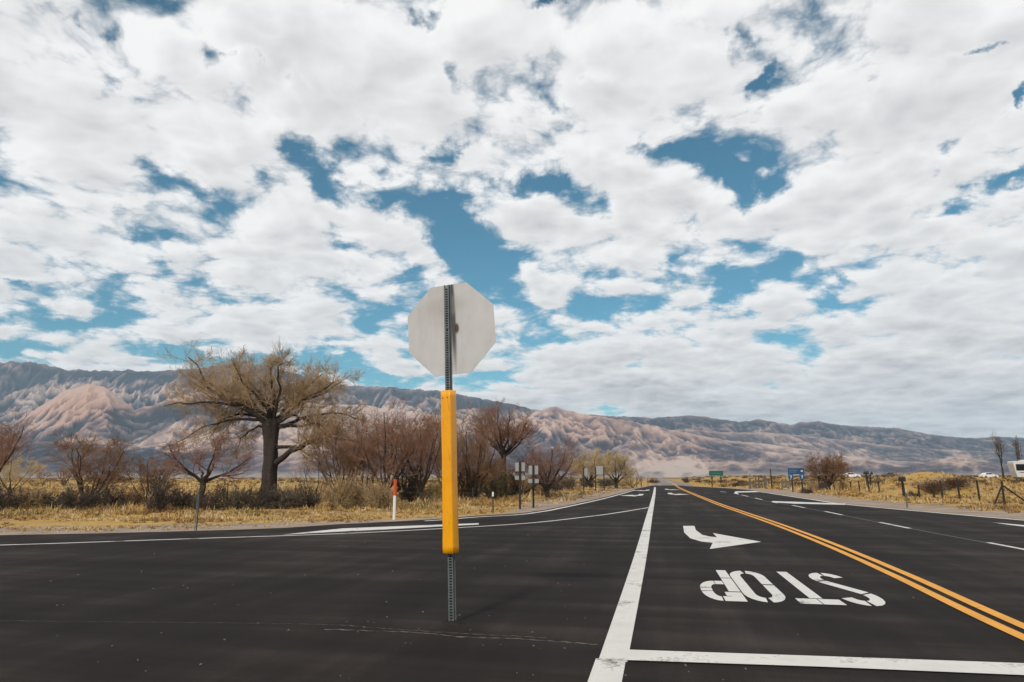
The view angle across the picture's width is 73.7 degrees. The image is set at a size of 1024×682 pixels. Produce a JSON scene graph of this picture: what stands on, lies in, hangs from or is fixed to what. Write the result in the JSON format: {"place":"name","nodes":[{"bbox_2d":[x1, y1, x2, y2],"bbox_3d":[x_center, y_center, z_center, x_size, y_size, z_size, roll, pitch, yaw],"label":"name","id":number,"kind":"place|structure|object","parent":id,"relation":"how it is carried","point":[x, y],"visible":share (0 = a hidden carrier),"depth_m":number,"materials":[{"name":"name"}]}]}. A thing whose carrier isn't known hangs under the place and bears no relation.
{"place":"outdoors","nodes":[
{"label":"outdoors","id":0,"kind":"place"},
{"bbox_2d":[0,485,1023,681],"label":"road","id":1,"kind":"structure","parent":0,"point":[589,560],"depth_m":7.81,"materials":[{"name":"black asphalt"}]},
{"bbox_2d":[8,507,650,544],"bbox_3d":[-2.592,5.425,20.326,27.846,0.001,4.379,10,-15,-41],"label":"road marking","id":2,"kind":"object","parent":1,"relation":"on","point":[321,534],"visible":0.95,"depth_m":16.32,"materials":[{"name":"white paint"}]},
{"bbox_2d":[284,523,478,534],"bbox_3d":[-3.400,5.065,18.521,6.099,0.001,1.035,9,-14,-37],"label":"road marking","id":3,"kind":"object","parent":1,"relation":"on","point":[365,528],"visible":0.81,"depth_m":18.23,"materials":[{"name":"white paint"}]},
{"bbox_2d":[342,625,545,637],"bbox_3d":[-0.654,2.585,6.074,1.951,0.001,0.068,-3,-12,15],"label":"road crack","id":4,"kind":"object","parent":1,"relation":"on","point":[447,632],"visible":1,"depth_m":6.06,"materials":[{"name":"black asphalt"}]},
{"bbox_2d":[6,528,913,679],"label":"pebbles","id":5,"kind":"object","parent":1,"relation":"on","point":[367,621],"visible":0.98,"depth_m":6.15,"materials":[{"name":"stone"}]},
{"bbox_2d":[324,629,596,644],"bbox_3d":[-0.492,2.553,5.912,2.470,0.001,0.117,-3,-12,13],"label":"road crack","id":6,"kind":"object","parent":1,"relation":"on","point":[472,637],"visible":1,"depth_m":5.85,"materials":[{"name":"black asphalt"}]},
{"bbox_2d":[427,490,633,520],"bbox_3d":[6.202,10.706,46.829,2.281,0.001,54.977,-3,-12,16],"label":"road marking","id":7,"kind":"object","parent":1,"relation":"on","point":[546,510],"visible":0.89,"depth_m":28.85,"materials":[{"name":"white paint"}]},
{"bbox_2d":[588,658,625,681],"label":"road marking","id":8,"kind":"object","parent":1,"relation":"on","point":[607,670],"visible":1,"depth_m":4.84,"materials":[{"name":"white paint"}]},
{"bbox_2d":[599,487,655,661],"bbox_3d":[10.124,11.144,49.009,0.317,0.001,91.501,-2,-12,12],"label":"road marking","id":9,"kind":"object","parent":1,"relation":"on","point":[619,636],"visible":0.97,"depth_m":7.36,"materials":[{"name":"white paint"}]},
{"bbox_2d":[683,526,759,548],"bbox_3d":[4.762,4.584,16.106,1.362,0.001,6.393,-1,-11,5],"label":"road marking","id":10,"kind":"object","parent":1,"relation":"on","point":[717,541],"visible":1,"depth_m":15.02,"materials":[{"name":"white paint"}]},
{"bbox_2d":[700,570,884,605],"bbox_3d":[3.385,3.104,8.684,1.963,0.001,2.639,-2,-12,12],"label":"road marking","id":11,"kind":"object","parent":1,"relation":"on","point":[747,591],"visible":1,"depth_m":8.26,"materials":[{"name":"white paint"}]},
{"bbox_2d":[772,501,844,504],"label":"road marking","id":12,"kind":"object","parent":1,"relation":"on","point":[806,502],"visible":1,"depth_m":35.50,"materials":[{"name":"white paint"}]},
{"bbox_2d":[619,649,1023,674],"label":"road marking","id":13,"kind":"object","parent":1,"relation":"on","point":[871,663],"visible":1,"depth_m":5.06,"materials":[{"name":"white paint"}]},
{"bbox_2d":[662,479,1023,639],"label":"road marking","id":14,"kind":"object","parent":1,"relation":"on","point":[1002,627],"visible":0.88,"depth_m":8.24,"materials":[{"name":"yellow paint"}]},
{"bbox_2d":[669,481,1023,628],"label":"road marking","id":15,"kind":"object","parent":1,"relation":"on","point":[980,607],"visible":0.89,"depth_m":8.78,"materials":[{"name":"yellow paint"}]},
{"bbox_2d":[742,495,1016,548],"bbox_3d":[13.388,7.748,31.968,0.438,0.001,45.255,-2,-11,11],"label":"road marking","id":16,"kind":"object","parent":1,"relation":"on","point":[893,525],"visible":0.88,"depth_m":17.91,"materials":[{"name":"white paint"}]},
{"bbox_2d":[750,491,1019,519],"bbox_3d":[18.534,9.535,40.958,2.889,0.001,50.414,-2,-11,8],"label":"road marking","id":17,"kind":"object","parent":1,"relation":"on","point":[890,508],"visible":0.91,"depth_m":29.77,"materials":[{"name":"white paint"}]},
{"bbox_2d":[986,542,1023,549],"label":"road marking","id":18,"kind":"object","parent":1,"relation":"on","point":[1005,545],"visible":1,"depth_m":13.68,"materials":[{"name":"white paint"}]},
{"bbox_2d":[0,361,1023,476],"bbox_3d":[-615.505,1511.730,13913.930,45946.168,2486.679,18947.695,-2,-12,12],"label":"hills","id":19,"kind":"structure","parent":0,"point":[128,404],"depth_m":9979.58,"materials":[{"name":"brown stone"}]},
{"bbox_2d":[0,471,1023,534],"bbox_3d":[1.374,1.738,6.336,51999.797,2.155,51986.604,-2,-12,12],"label":"ground","id":20,"kind":"structure","parent":0,"point":[932,507],"depth_m":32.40,"materials":[{"name":"plant"}]},
{"bbox_2d":[0,476,28,510],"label":"sagebrush","id":21,"kind":"object","parent":20,"relation":"on","point":[8,501],"visible":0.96,"depth_m":27.42,"materials":[{"name":"brown plant"}]},
{"bbox_2d":[0,407,44,471],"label":"bare tree","id":22,"kind":"object","parent":20,"relation":"on","point":[7,454],"visible":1,"depth_m":39.84,"materials":[{"name":"brown plant"}]},
{"bbox_2d":[0,454,50,490],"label":"bush","id":23,"kind":"object","parent":20,"relation":"on","point":[10,472],"visible":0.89,"depth_m":51.12,"materials":[{"name":"beige plant"}]},
{"bbox_2d":[2,479,54,509],"bbox_3d":[-20.581,6.556,28.768,2.165,1.492,2.164,-10,-15,40],"label":"sagebrush","id":24,"kind":"object","parent":20,"relation":"on","point":[34,497],"visible":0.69,"depth_m":28.53,"materials":[{"name":"beige plant"}]},
{"bbox_2d":[35,470,61,485],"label":"bare tree","id":25,"kind":"object","parent":20,"relation":"on","point":[46,475],"visible":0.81,"depth_m":90.20,"materials":[{"name":"brown plant"}]},
{"bbox_2d":[30,490,73,508],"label":"sagebrush","id":26,"kind":"object","parent":20,"relation":"on","point":[52,501],"visible":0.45,"depth_m":29.16,"materials":[{"name":"brown plant"}]},
{"bbox_2d":[53,464,77,485],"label":"bare tree","id":27,"kind":"object","parent":20,"relation":"on","point":[65,473],"visible":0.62,"depth_m":93.16,"materials":[{"name":"brown plant"}]},
{"bbox_2d":[56,483,95,509],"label":"sagebrush","id":28,"kind":"object","parent":20,"relation":"on","point":[69,501],"visible":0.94,"depth_m":27.82,"materials":[{"name":"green plant"}]},
{"bbox_2d":[35,424,138,503],"bbox_3d":[-19.892,5.955,32.284,4.383,3.827,5.131,10,-15,-40],"label":"bare tree","id":29,"kind":"object","parent":20,"relation":"on","point":[102,475],"visible":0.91,"depth_m":32.03,"materials":[{"name":"brown plant"}]},
{"bbox_2d":[82,479,129,509],"bbox_3d":[-17.109,6.468,28.665,1.449,1.446,1.902,-9,-15,39],"label":"sagebrush","id":30,"kind":"object","parent":20,"relation":"on","point":[108,495],"visible":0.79,"depth_m":28.52,"materials":[{"name":"brown plant"}]},
{"bbox_2d":[113,485,151,506],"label":"sagebrush","id":31,"kind":"object","parent":20,"relation":"on","point":[135,497],"visible":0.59,"depth_m":30.16,"materials":[{"name":"brown plant"}]},
{"bbox_2d":[114,450,192,501],"bbox_3d":[-17.258,6.593,32.895,2.872,2.808,3.406,0,-11,0],"label":"bare tree","id":32,"kind":"object","parent":20,"relation":"on","point":[139,464],"visible":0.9,"depth_m":32.69,"materials":[{"name":"brown plant"}]},
{"bbox_2d":[145,467,176,510],"bbox_3d":[-14.434,6.109,28.133,1.163,2.084,1.527,4,-12,-20],"label":"sagebrush","id":33,"kind":"object","parent":20,"relation":"on","point":[159,500],"visible":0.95,"depth_m":27.92,"materials":[{"name":"brown plant"}]},
{"bbox_2d":[168,485,200,508],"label":"sagebrush","id":34,"kind":"object","parent":20,"relation":"on","point":[179,500],"visible":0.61,"depth_m":29.30,"materials":[{"name":"brown plant"}]},
{"bbox_2d":[194,491,199,529],"bbox_3d":[-8.366,4.547,18.122,0.077,1.128,0.034,0,-11,0],"label":"marker post","id":35,"kind":"object","parent":20,"relation":"on","point":[197,512],"visible":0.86,"depth_m":18.12,"materials":[{"name":"metal"}]},
{"bbox_2d":[155,432,257,498],"bbox_3d":[-16.499,6.760,36.517,5.724,4.106,4.813,0,-11,0],"label":"bare tree","id":36,"kind":"object","parent":20,"relation":"on","point":[205,479],"visible":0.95,"depth_m":36.46,"materials":[{"name":"brown plant"}]},
{"bbox_2d":[184,477,235,509],"bbox_3d":[-12.537,6.466,28.669,2.349,1.446,1.790,-2,-11,9],"label":"sagebrush","id":37,"kind":"object","parent":20,"relation":"on","point":[214,500],"visible":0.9,"depth_m":28.52,"materials":[{"name":"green plant"}]},
{"bbox_2d":[219,479,252,509],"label":"sagebrush","id":38,"kind":"object","parent":20,"relation":"on","point":[236,499],"visible":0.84,"depth_m":28.44,"materials":[{"name":"brown plant"}]},
{"bbox_2d":[237,481,279,509],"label":"sagebrush","id":39,"kind":"object","parent":20,"relation":"on","point":[263,502],"visible":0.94,"depth_m":28.48,"materials":[{"name":"green plant"}]},
{"bbox_2d":[17,483,511,509],"bbox_3d":[-9.314,7.614,33.389,29.172,1.374,7.949,8,-14,-36],"label":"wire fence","id":40,"kind":"object","parent":20,"relation":"on","point":[306,486],"visible":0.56,"depth_m":30.10,"materials":[{"name":"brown metal"}]},
{"bbox_2d":[157,338,398,501],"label":"cottonwood tree","id":41,"kind":"object","parent":20,"relation":"on","point":[271,426],"visible":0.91,"depth_m":40.31,"materials":[{"name":"brown plant"}]},
{"bbox_2d":[266,477,307,508],"bbox_3d":[-9.708,6.604,29.529,1.826,1.400,1.510,-2,-11,8],"label":"sagebrush","id":42,"kind":"object","parent":20,"relation":"on","point":[285,499],"visible":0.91,"depth_m":29.40,"materials":[{"name":"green plant"}]},
{"bbox_2d":[292,478,323,507],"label":"sagebrush","id":43,"kind":"object","parent":20,"relation":"on","point":[309,499],"visible":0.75,"depth_m":30.12,"materials":[{"name":"brown plant"}]},
{"bbox_2d":[300,449,340,500],"bbox_3d":[-9.214,6.481,32.411,1.206,2.773,2.043,-8,-14,34],"label":"bare tree","id":44,"kind":"object","parent":20,"relation":"on","point":[310,482],"visible":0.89,"depth_m":32.29,"materials":[{"name":"brown plant"}]},
{"bbox_2d":[286,415,386,494],"bbox_3d":[-9.746,6.541,38.505,5.773,5.175,5.936,0,-11,0],"label":"bare tree","id":45,"kind":"object","parent":20,"relation":"on","point":[347,468],"visible":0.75,"depth_m":37.74,"materials":[{"name":"brown plant"}]},
{"bbox_2d":[319,468,358,507],"bbox_3d":[-7.733,6.644,30.364,1.868,2.146,1.866,-8,-14,37],"label":"sagebrush","id":46,"kind":"object","parent":20,"relation":"on","point":[343,491],"visible":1,"depth_m":30.09,"materials":[{"name":"beige plant"}]},
{"bbox_2d":[318,420,400,492],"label":"bare tree","id":47,"kind":"object","parent":20,"relation":"on","point":[372,480],"visible":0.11,"depth_m":43.06,"materials":[{"name":"brown plant"}]},
{"bbox_2d":[349,471,375,506],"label":"sagebrush","id":48,"kind":"object","parent":20,"relation":"on","point":[358,496],"visible":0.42,"depth_m":30.99,"materials":[{"name":"beige plant"}]},
{"bbox_2d":[362,475,403,508],"bbox_3d":[-5.715,6.768,30.376,1.868,1.788,1.867,5,-12,-23],"label":"sagebrush","id":49,"kind":"object","parent":20,"relation":"on","point":[379,496],"visible":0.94,"depth_m":30.05,"materials":[{"name":"beige plant"}]},
{"bbox_2d":[336,395,441,501],"bbox_3d":[-6.579,6.008,37.602,6.219,6.040,5.148,-3,-12,14],"label":"bare tree","id":50,"kind":"object","parent":20,"relation":"on","point":[396,441],"visible":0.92,"depth_m":37.17,"materials":[{"name":"brown plant"}]},
{"bbox_2d":[393,479,396,519],"bbox_3d":[-3.922,5.340,22.819,0.112,1.415,0.112,0,-11,0],"label":"marker post","id":51,"kind":"object","parent":20,"relation":"on","point":[394,497],"visible":0.88,"depth_m":22.80,"materials":[{"name":"white plastic"}]},
{"bbox_2d":[367,401,441,497],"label":"bare tree","id":52,"kind":"object","parent":20,"relation":"on","point":[403,414],"visible":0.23,"depth_m":45.23,"materials":[{"name":"brown plant"}]},
{"bbox_2d":[396,461,428,501],"bbox_3d":[-6.027,8.159,40.192,2.023,2.984,2.655,-8,-14,36],"label":"sagebrush","id":53,"kind":"object","parent":20,"relation":"on","point":[410,490],"visible":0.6,"depth_m":39.83,"materials":[{"name":"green plant"}]},
{"bbox_2d":[373,401,468,500],"bbox_3d":[-4.784,6.246,38.263,5.886,5.968,5.378,-9,-14,38],"label":"bare tree","id":54,"kind":"object","parent":20,"relation":"on","point":[419,486],"visible":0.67,"depth_m":38.01,"materials":[{"name":"brown plant"}]},
{"bbox_2d":[421,477,441,501],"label":"sagebrush","id":55,"kind":"object","parent":20,"relation":"on","point":[434,490],"visible":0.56,"depth_m":38.73,"materials":[{"name":"beige plant"}]},
{"bbox_2d":[408,282,495,625],"bbox_3d":[-0.589,1.153,6.716,0.957,3.566,0.247,-5,-12,15],"label":"stop sign","id":56,"kind":"object","parent":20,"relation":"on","point":[451,329],"visible":0.96,"depth_m":6.92,"materials":[{"name":"metal"}]},
{"bbox_2d":[413,413,490,483],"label":"bare tree","id":57,"kind":"object","parent":20,"relation":"on","point":[437,465],"visible":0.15,"depth_m":44.77,"materials":[{"name":"brown plant"}]},
{"bbox_2d":[415,404,513,499],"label":"bare tree","id":58,"kind":"object","parent":20,"relation":"on","point":[480,463],"visible":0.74,"depth_m":40.91,"materials":[{"name":"brown plant"}]},
{"bbox_2d":[457,461,484,500],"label":"sagebrush","id":59,"kind":"object","parent":20,"relation":"on","point":[461,492],"visible":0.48,"depth_m":41.52,"materials":[{"name":"brown plant"}]},
{"bbox_2d":[478,458,512,497],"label":"sagebrush","id":60,"kind":"object","parent":20,"relation":"on","point":[499,490],"visible":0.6,"depth_m":44.95,"materials":[{"name":"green plant"}]},
{"bbox_2d":[465,452,526,495],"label":"bare tree","id":61,"kind":"object","parent":20,"relation":"on","point":[509,480],"visible":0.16,"depth_m":48.26,"materials":[{"name":"brown plant"}]},
{"bbox_2d":[459,397,539,497],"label":"bare tree","id":62,"kind":"object","parent":20,"relation":"on","point":[508,432],"visible":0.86,"depth_m":45.95,"materials":[{"name":"brown plant"}]},
{"bbox_2d":[0,474,1023,486],"bbox_3d":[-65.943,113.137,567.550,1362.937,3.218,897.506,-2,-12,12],"label":"scrub","id":63,"kind":"object","parent":20,"relation":"on","point":[741,482],"visible":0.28,"depth_m":170.21,"materials":[{"name":"brown plant"}]},
{"bbox_2d":[507,471,526,495],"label":"sagebrush","id":64,"kind":"object","parent":20,"relation":"on","point":[512,488],"visible":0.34,"depth_m":48.91,"materials":[{"name":"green plant"}]},
{"bbox_2d":[515,461,524,508],"bbox_3d":[0.353,6.474,30.188,0.463,2.264,0.094,-2,-11,9],"label":"road sign","id":65,"kind":"object","parent":20,"relation":"on","point":[519,466],"visible":0.88,"depth_m":30.31,"materials":[{"name":"grey metal"}]},
{"bbox_2d":[498,459,551,493],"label":"bare tree","id":66,"kind":"object","parent":20,"relation":"on","point":[529,489],"visible":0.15,"depth_m":50.60,"materials":[{"name":"brown plant"}]},
{"bbox_2d":[517,474,542,492],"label":"sagebrush","id":67,"kind":"object","parent":20,"relation":"on","point":[538,488],"visible":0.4,"depth_m":53.49,"materials":[{"name":"beige plant"}]},
{"bbox_2d":[528,465,538,507],"bbox_3d":[0.983,6.769,31.366,0.481,2.145,0.093,-2,-11,9],"label":"road sign","id":68,"kind":"object","parent":20,"relation":"on","point":[533,470],"visible":0.84,"depth_m":31.47,"materials":[{"name":"grey metal"}]},
{"bbox_2d":[535,470,563,492],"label":"sagebrush","id":69,"kind":"object","parent":20,"relation":"on","point":[556,487],"visible":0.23,"depth_m":56.14,"materials":[{"name":"brown plant"}]},
{"bbox_2d":[508,433,591,497],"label":"bare tree","id":70,"kind":"object","parent":20,"relation":"on","point":[537,460],"visible":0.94,"depth_m":45.74,"materials":[{"name":"brown plant"}]},
{"bbox_2d":[558,476,581,490],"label":"sagebrush","id":71,"kind":"object","parent":20,"relation":"on","point":[569,481],"visible":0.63,"depth_m":62.64,"materials":[{"name":"brown plant"}]},
{"bbox_2d":[583,468,587,490],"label":"road sign","id":72,"kind":"object","parent":20,"relation":"on","point":[585,472],"visible":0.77,"depth_m":54.05,"materials":[{"name":"grey metal"}]},
{"bbox_2d":[578,476,594,487],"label":"sagebrush","id":73,"kind":"object","parent":20,"relation":"on","point":[587,483],"visible":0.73,"depth_m":81.49,"materials":[{"name":"brown plant"}]},
{"bbox_2d":[566,447,613,480],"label":"bare tree","id":74,"kind":"object","parent":20,"relation":"on","point":[594,463],"visible":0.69,"depth_m":81.81,"materials":[{"name":"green plant"}]},
{"bbox_2d":[595,466,604,490],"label":"road sign","id":75,"kind":"object","parent":20,"relation":"on","point":[599,470],"visible":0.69,"depth_m":66.33,"materials":[{"name":"grey metal"}]},
{"bbox_2d":[596,476,618,486],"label":"sagebrush","id":76,"kind":"object","parent":20,"relation":"on","point":[608,482],"visible":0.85,"depth_m":91.34,"materials":[{"name":"brown plant"}]},
{"bbox_2d":[590,450,637,487],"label":"bare tree","id":77,"kind":"object","parent":20,"relation":"on","point":[616,457],"visible":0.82,"depth_m":84.07,"materials":[{"name":"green plant"}]},
{"bbox_2d":[618,478,632,486],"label":"sagebrush","id":78,"kind":"object","parent":20,"relation":"on","point":[623,483],"visible":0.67,"depth_m":99.80,"materials":[{"name":"yellow plant"}]},
{"bbox_2d":[621,471,644,487],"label":"bare shrub","id":79,"kind":"object","parent":20,"relation":"on","point":[637,482],"visible":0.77,"depth_m":89.96,"materials":[{"name":"brown plant"}]},
{"bbox_2d":[648,478,659,482],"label":"sagebrush","id":80,"kind":"object","parent":20,"relation":"on","point":[652,481],"visible":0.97,"depth_m":156.92,"materials":[{"name":"brown plant"}]},
{"bbox_2d":[709,471,722,486],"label":"road sign","id":81,"kind":"object","parent":20,"relation":"on","point":[715,473],"visible":0.85,"depth_m":96.02,"materials":[{"name":"green metal"}]},
{"bbox_2d":[781,477,790,487],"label":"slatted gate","id":82,"kind":"structure","parent":20,"relation":"on","point":[784,484],"depth_m":78.16,"materials":[{"name":"grey wood"}]},
{"bbox_2d":[788,468,804,491],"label":"road sign","id":83,"kind":"object","parent":20,"relation":"on","point":[792,471],"visible":0.85,"depth_m":67.00,"materials":[{"name":"blue metal"}]},
{"bbox_2d":[798,485,814,493],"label":"sagebrush","id":84,"kind":"object","parent":20,"relation":"on","point":[805,490],"visible":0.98,"depth_m":59.50,"materials":[{"name":"brown plant"}]},
{"bbox_2d":[806,478,824,490],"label":"sagebrush","id":85,"kind":"object","parent":20,"relation":"on","point":[812,485],"visible":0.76,"depth_m":70.97,"materials":[{"name":"beige plant"}]},
{"bbox_2d":[816,474,827,490],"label":"notice kiosk","id":86,"kind":"object","parent":20,"relation":"on","point":[822,485],"visible":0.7,"depth_m":68.42,"materials":[{"name":"brown wood"}]},
{"bbox_2d":[801,450,856,488],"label":"bare tree","id":87,"kind":"object","parent":20,"relation":"on","point":[826,466],"visible":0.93,"depth_m":74.25,"materials":[{"name":"brown plant"}]},
{"bbox_2d":[832,480,848,488],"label":"sagebrush","id":88,"kind":"object","parent":20,"relation":"on","point":[839,486],"visible":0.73,"depth_m":81.28,"materials":[{"name":"beige plant"}]},
{"bbox_2d":[843,472,860,476],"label":"parked car","id":89,"kind":"object","parent":20,"relation":"on","point":[853,474],"visible":0.59,"depth_m":200.33,"materials":[{"name":"paint"}]},
{"bbox_2d":[880,468,916,478],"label":"bare shrub","id":90,"kind":"object","parent":20,"relation":"on","point":[890,474],"visible":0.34,"depth_m":108.80,"materials":[{"name":"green plant"}]},
{"bbox_2d":[898,476,905,495],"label":"mailbox","id":91,"kind":"object","parent":20,"relation":"on","point":[901,479],"visible":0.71,"depth_m":46.54,"materials":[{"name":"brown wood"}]},
{"bbox_2d":[905,489,907,507],"bbox_3d":[18.218,7.304,31.511,0.077,0.950,0.045,0,-11,0],"label":"marker post","id":92,"kind":"object","parent":20,"relation":"on","point":[906,498],"visible":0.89,"depth_m":31.53,"materials":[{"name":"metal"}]},
{"bbox_2d":[907,490,923,497],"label":"sagebrush","id":93,"kind":"object","parent":20,"relation":"on","point":[912,493],"visible":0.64,"depth_m":47.65,"materials":[{"name":"brown plant"}]},
{"bbox_2d":[833,476,1023,504],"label":"wire fence","id":94,"kind":"object","parent":20,"relation":"on","point":[1002,486],"visible":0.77,"depth_m":38.45,"materials":[{"name":"brown wood"}]},
{"bbox_2d":[914,479,955,494],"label":"sagebrush","id":95,"kind":"object","parent":20,"relation":"on","point":[929,486],"visible":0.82,"depth_m":50.84,"materials":[{"name":"brown plant"}]},
{"bbox_2d":[938,474,975,487],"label":"sagebrush","id":96,"kind":"object","parent":20,"relation":"on","point":[953,481],"visible":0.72,"depth_m":51.50,"materials":[{"name":"brown plant"}]},
{"bbox_2d":[978,473,998,477],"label":"parked car","id":97,"kind":"object","parent":20,"relation":"on","point":[985,475],"visible":0.91,"depth_m":185.63,"materials":[{"name":"paint"}]},
{"bbox_2d":[990,430,1011,478],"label":"bare tree","id":98,"kind":"object","parent":20,"relation":"on","point":[998,444],"visible":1,"depth_m":148.01,"materials":[{"name":"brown plant"}]},
{"bbox_2d":[1007,460,1023,479],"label":"motorhome","id":99,"kind":"object","parent":20,"relation":"on","point":[1016,468],"visible":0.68,"depth_m":118.43,"materials":[{"name":"white metal"}]},
{"bbox_2d":[1016,464,1023,470],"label":"window","id":100,"kind":"structure","parent":99,"relation":"in","point":[1019,467],"depth_m":118.21,"materials":[{"name":"black glass"}]},
{"bbox_2d":[1011,435,1023,460],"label":"bare tree","id":101,"kind":"object","parent":20,"relation":"on","point":[1017,449],"visible":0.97,"depth_m":153.07,"materials":[{"name":"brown plant"}]},
{"bbox_2d":[0,0,1023,437],"label":"sky","id":102,"kind":"structure","parent":0,"point":[790,212],"materials":[{"name":"white"}]},
{"bbox_2d":[653,477,692,485],"bbox_3d":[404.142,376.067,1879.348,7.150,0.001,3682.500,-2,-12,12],"label":"road","id":103,"kind":"structure","parent":0,"point":[665,482],"depth_m":146.56,"materials":[{"name":"grey asphalt"}]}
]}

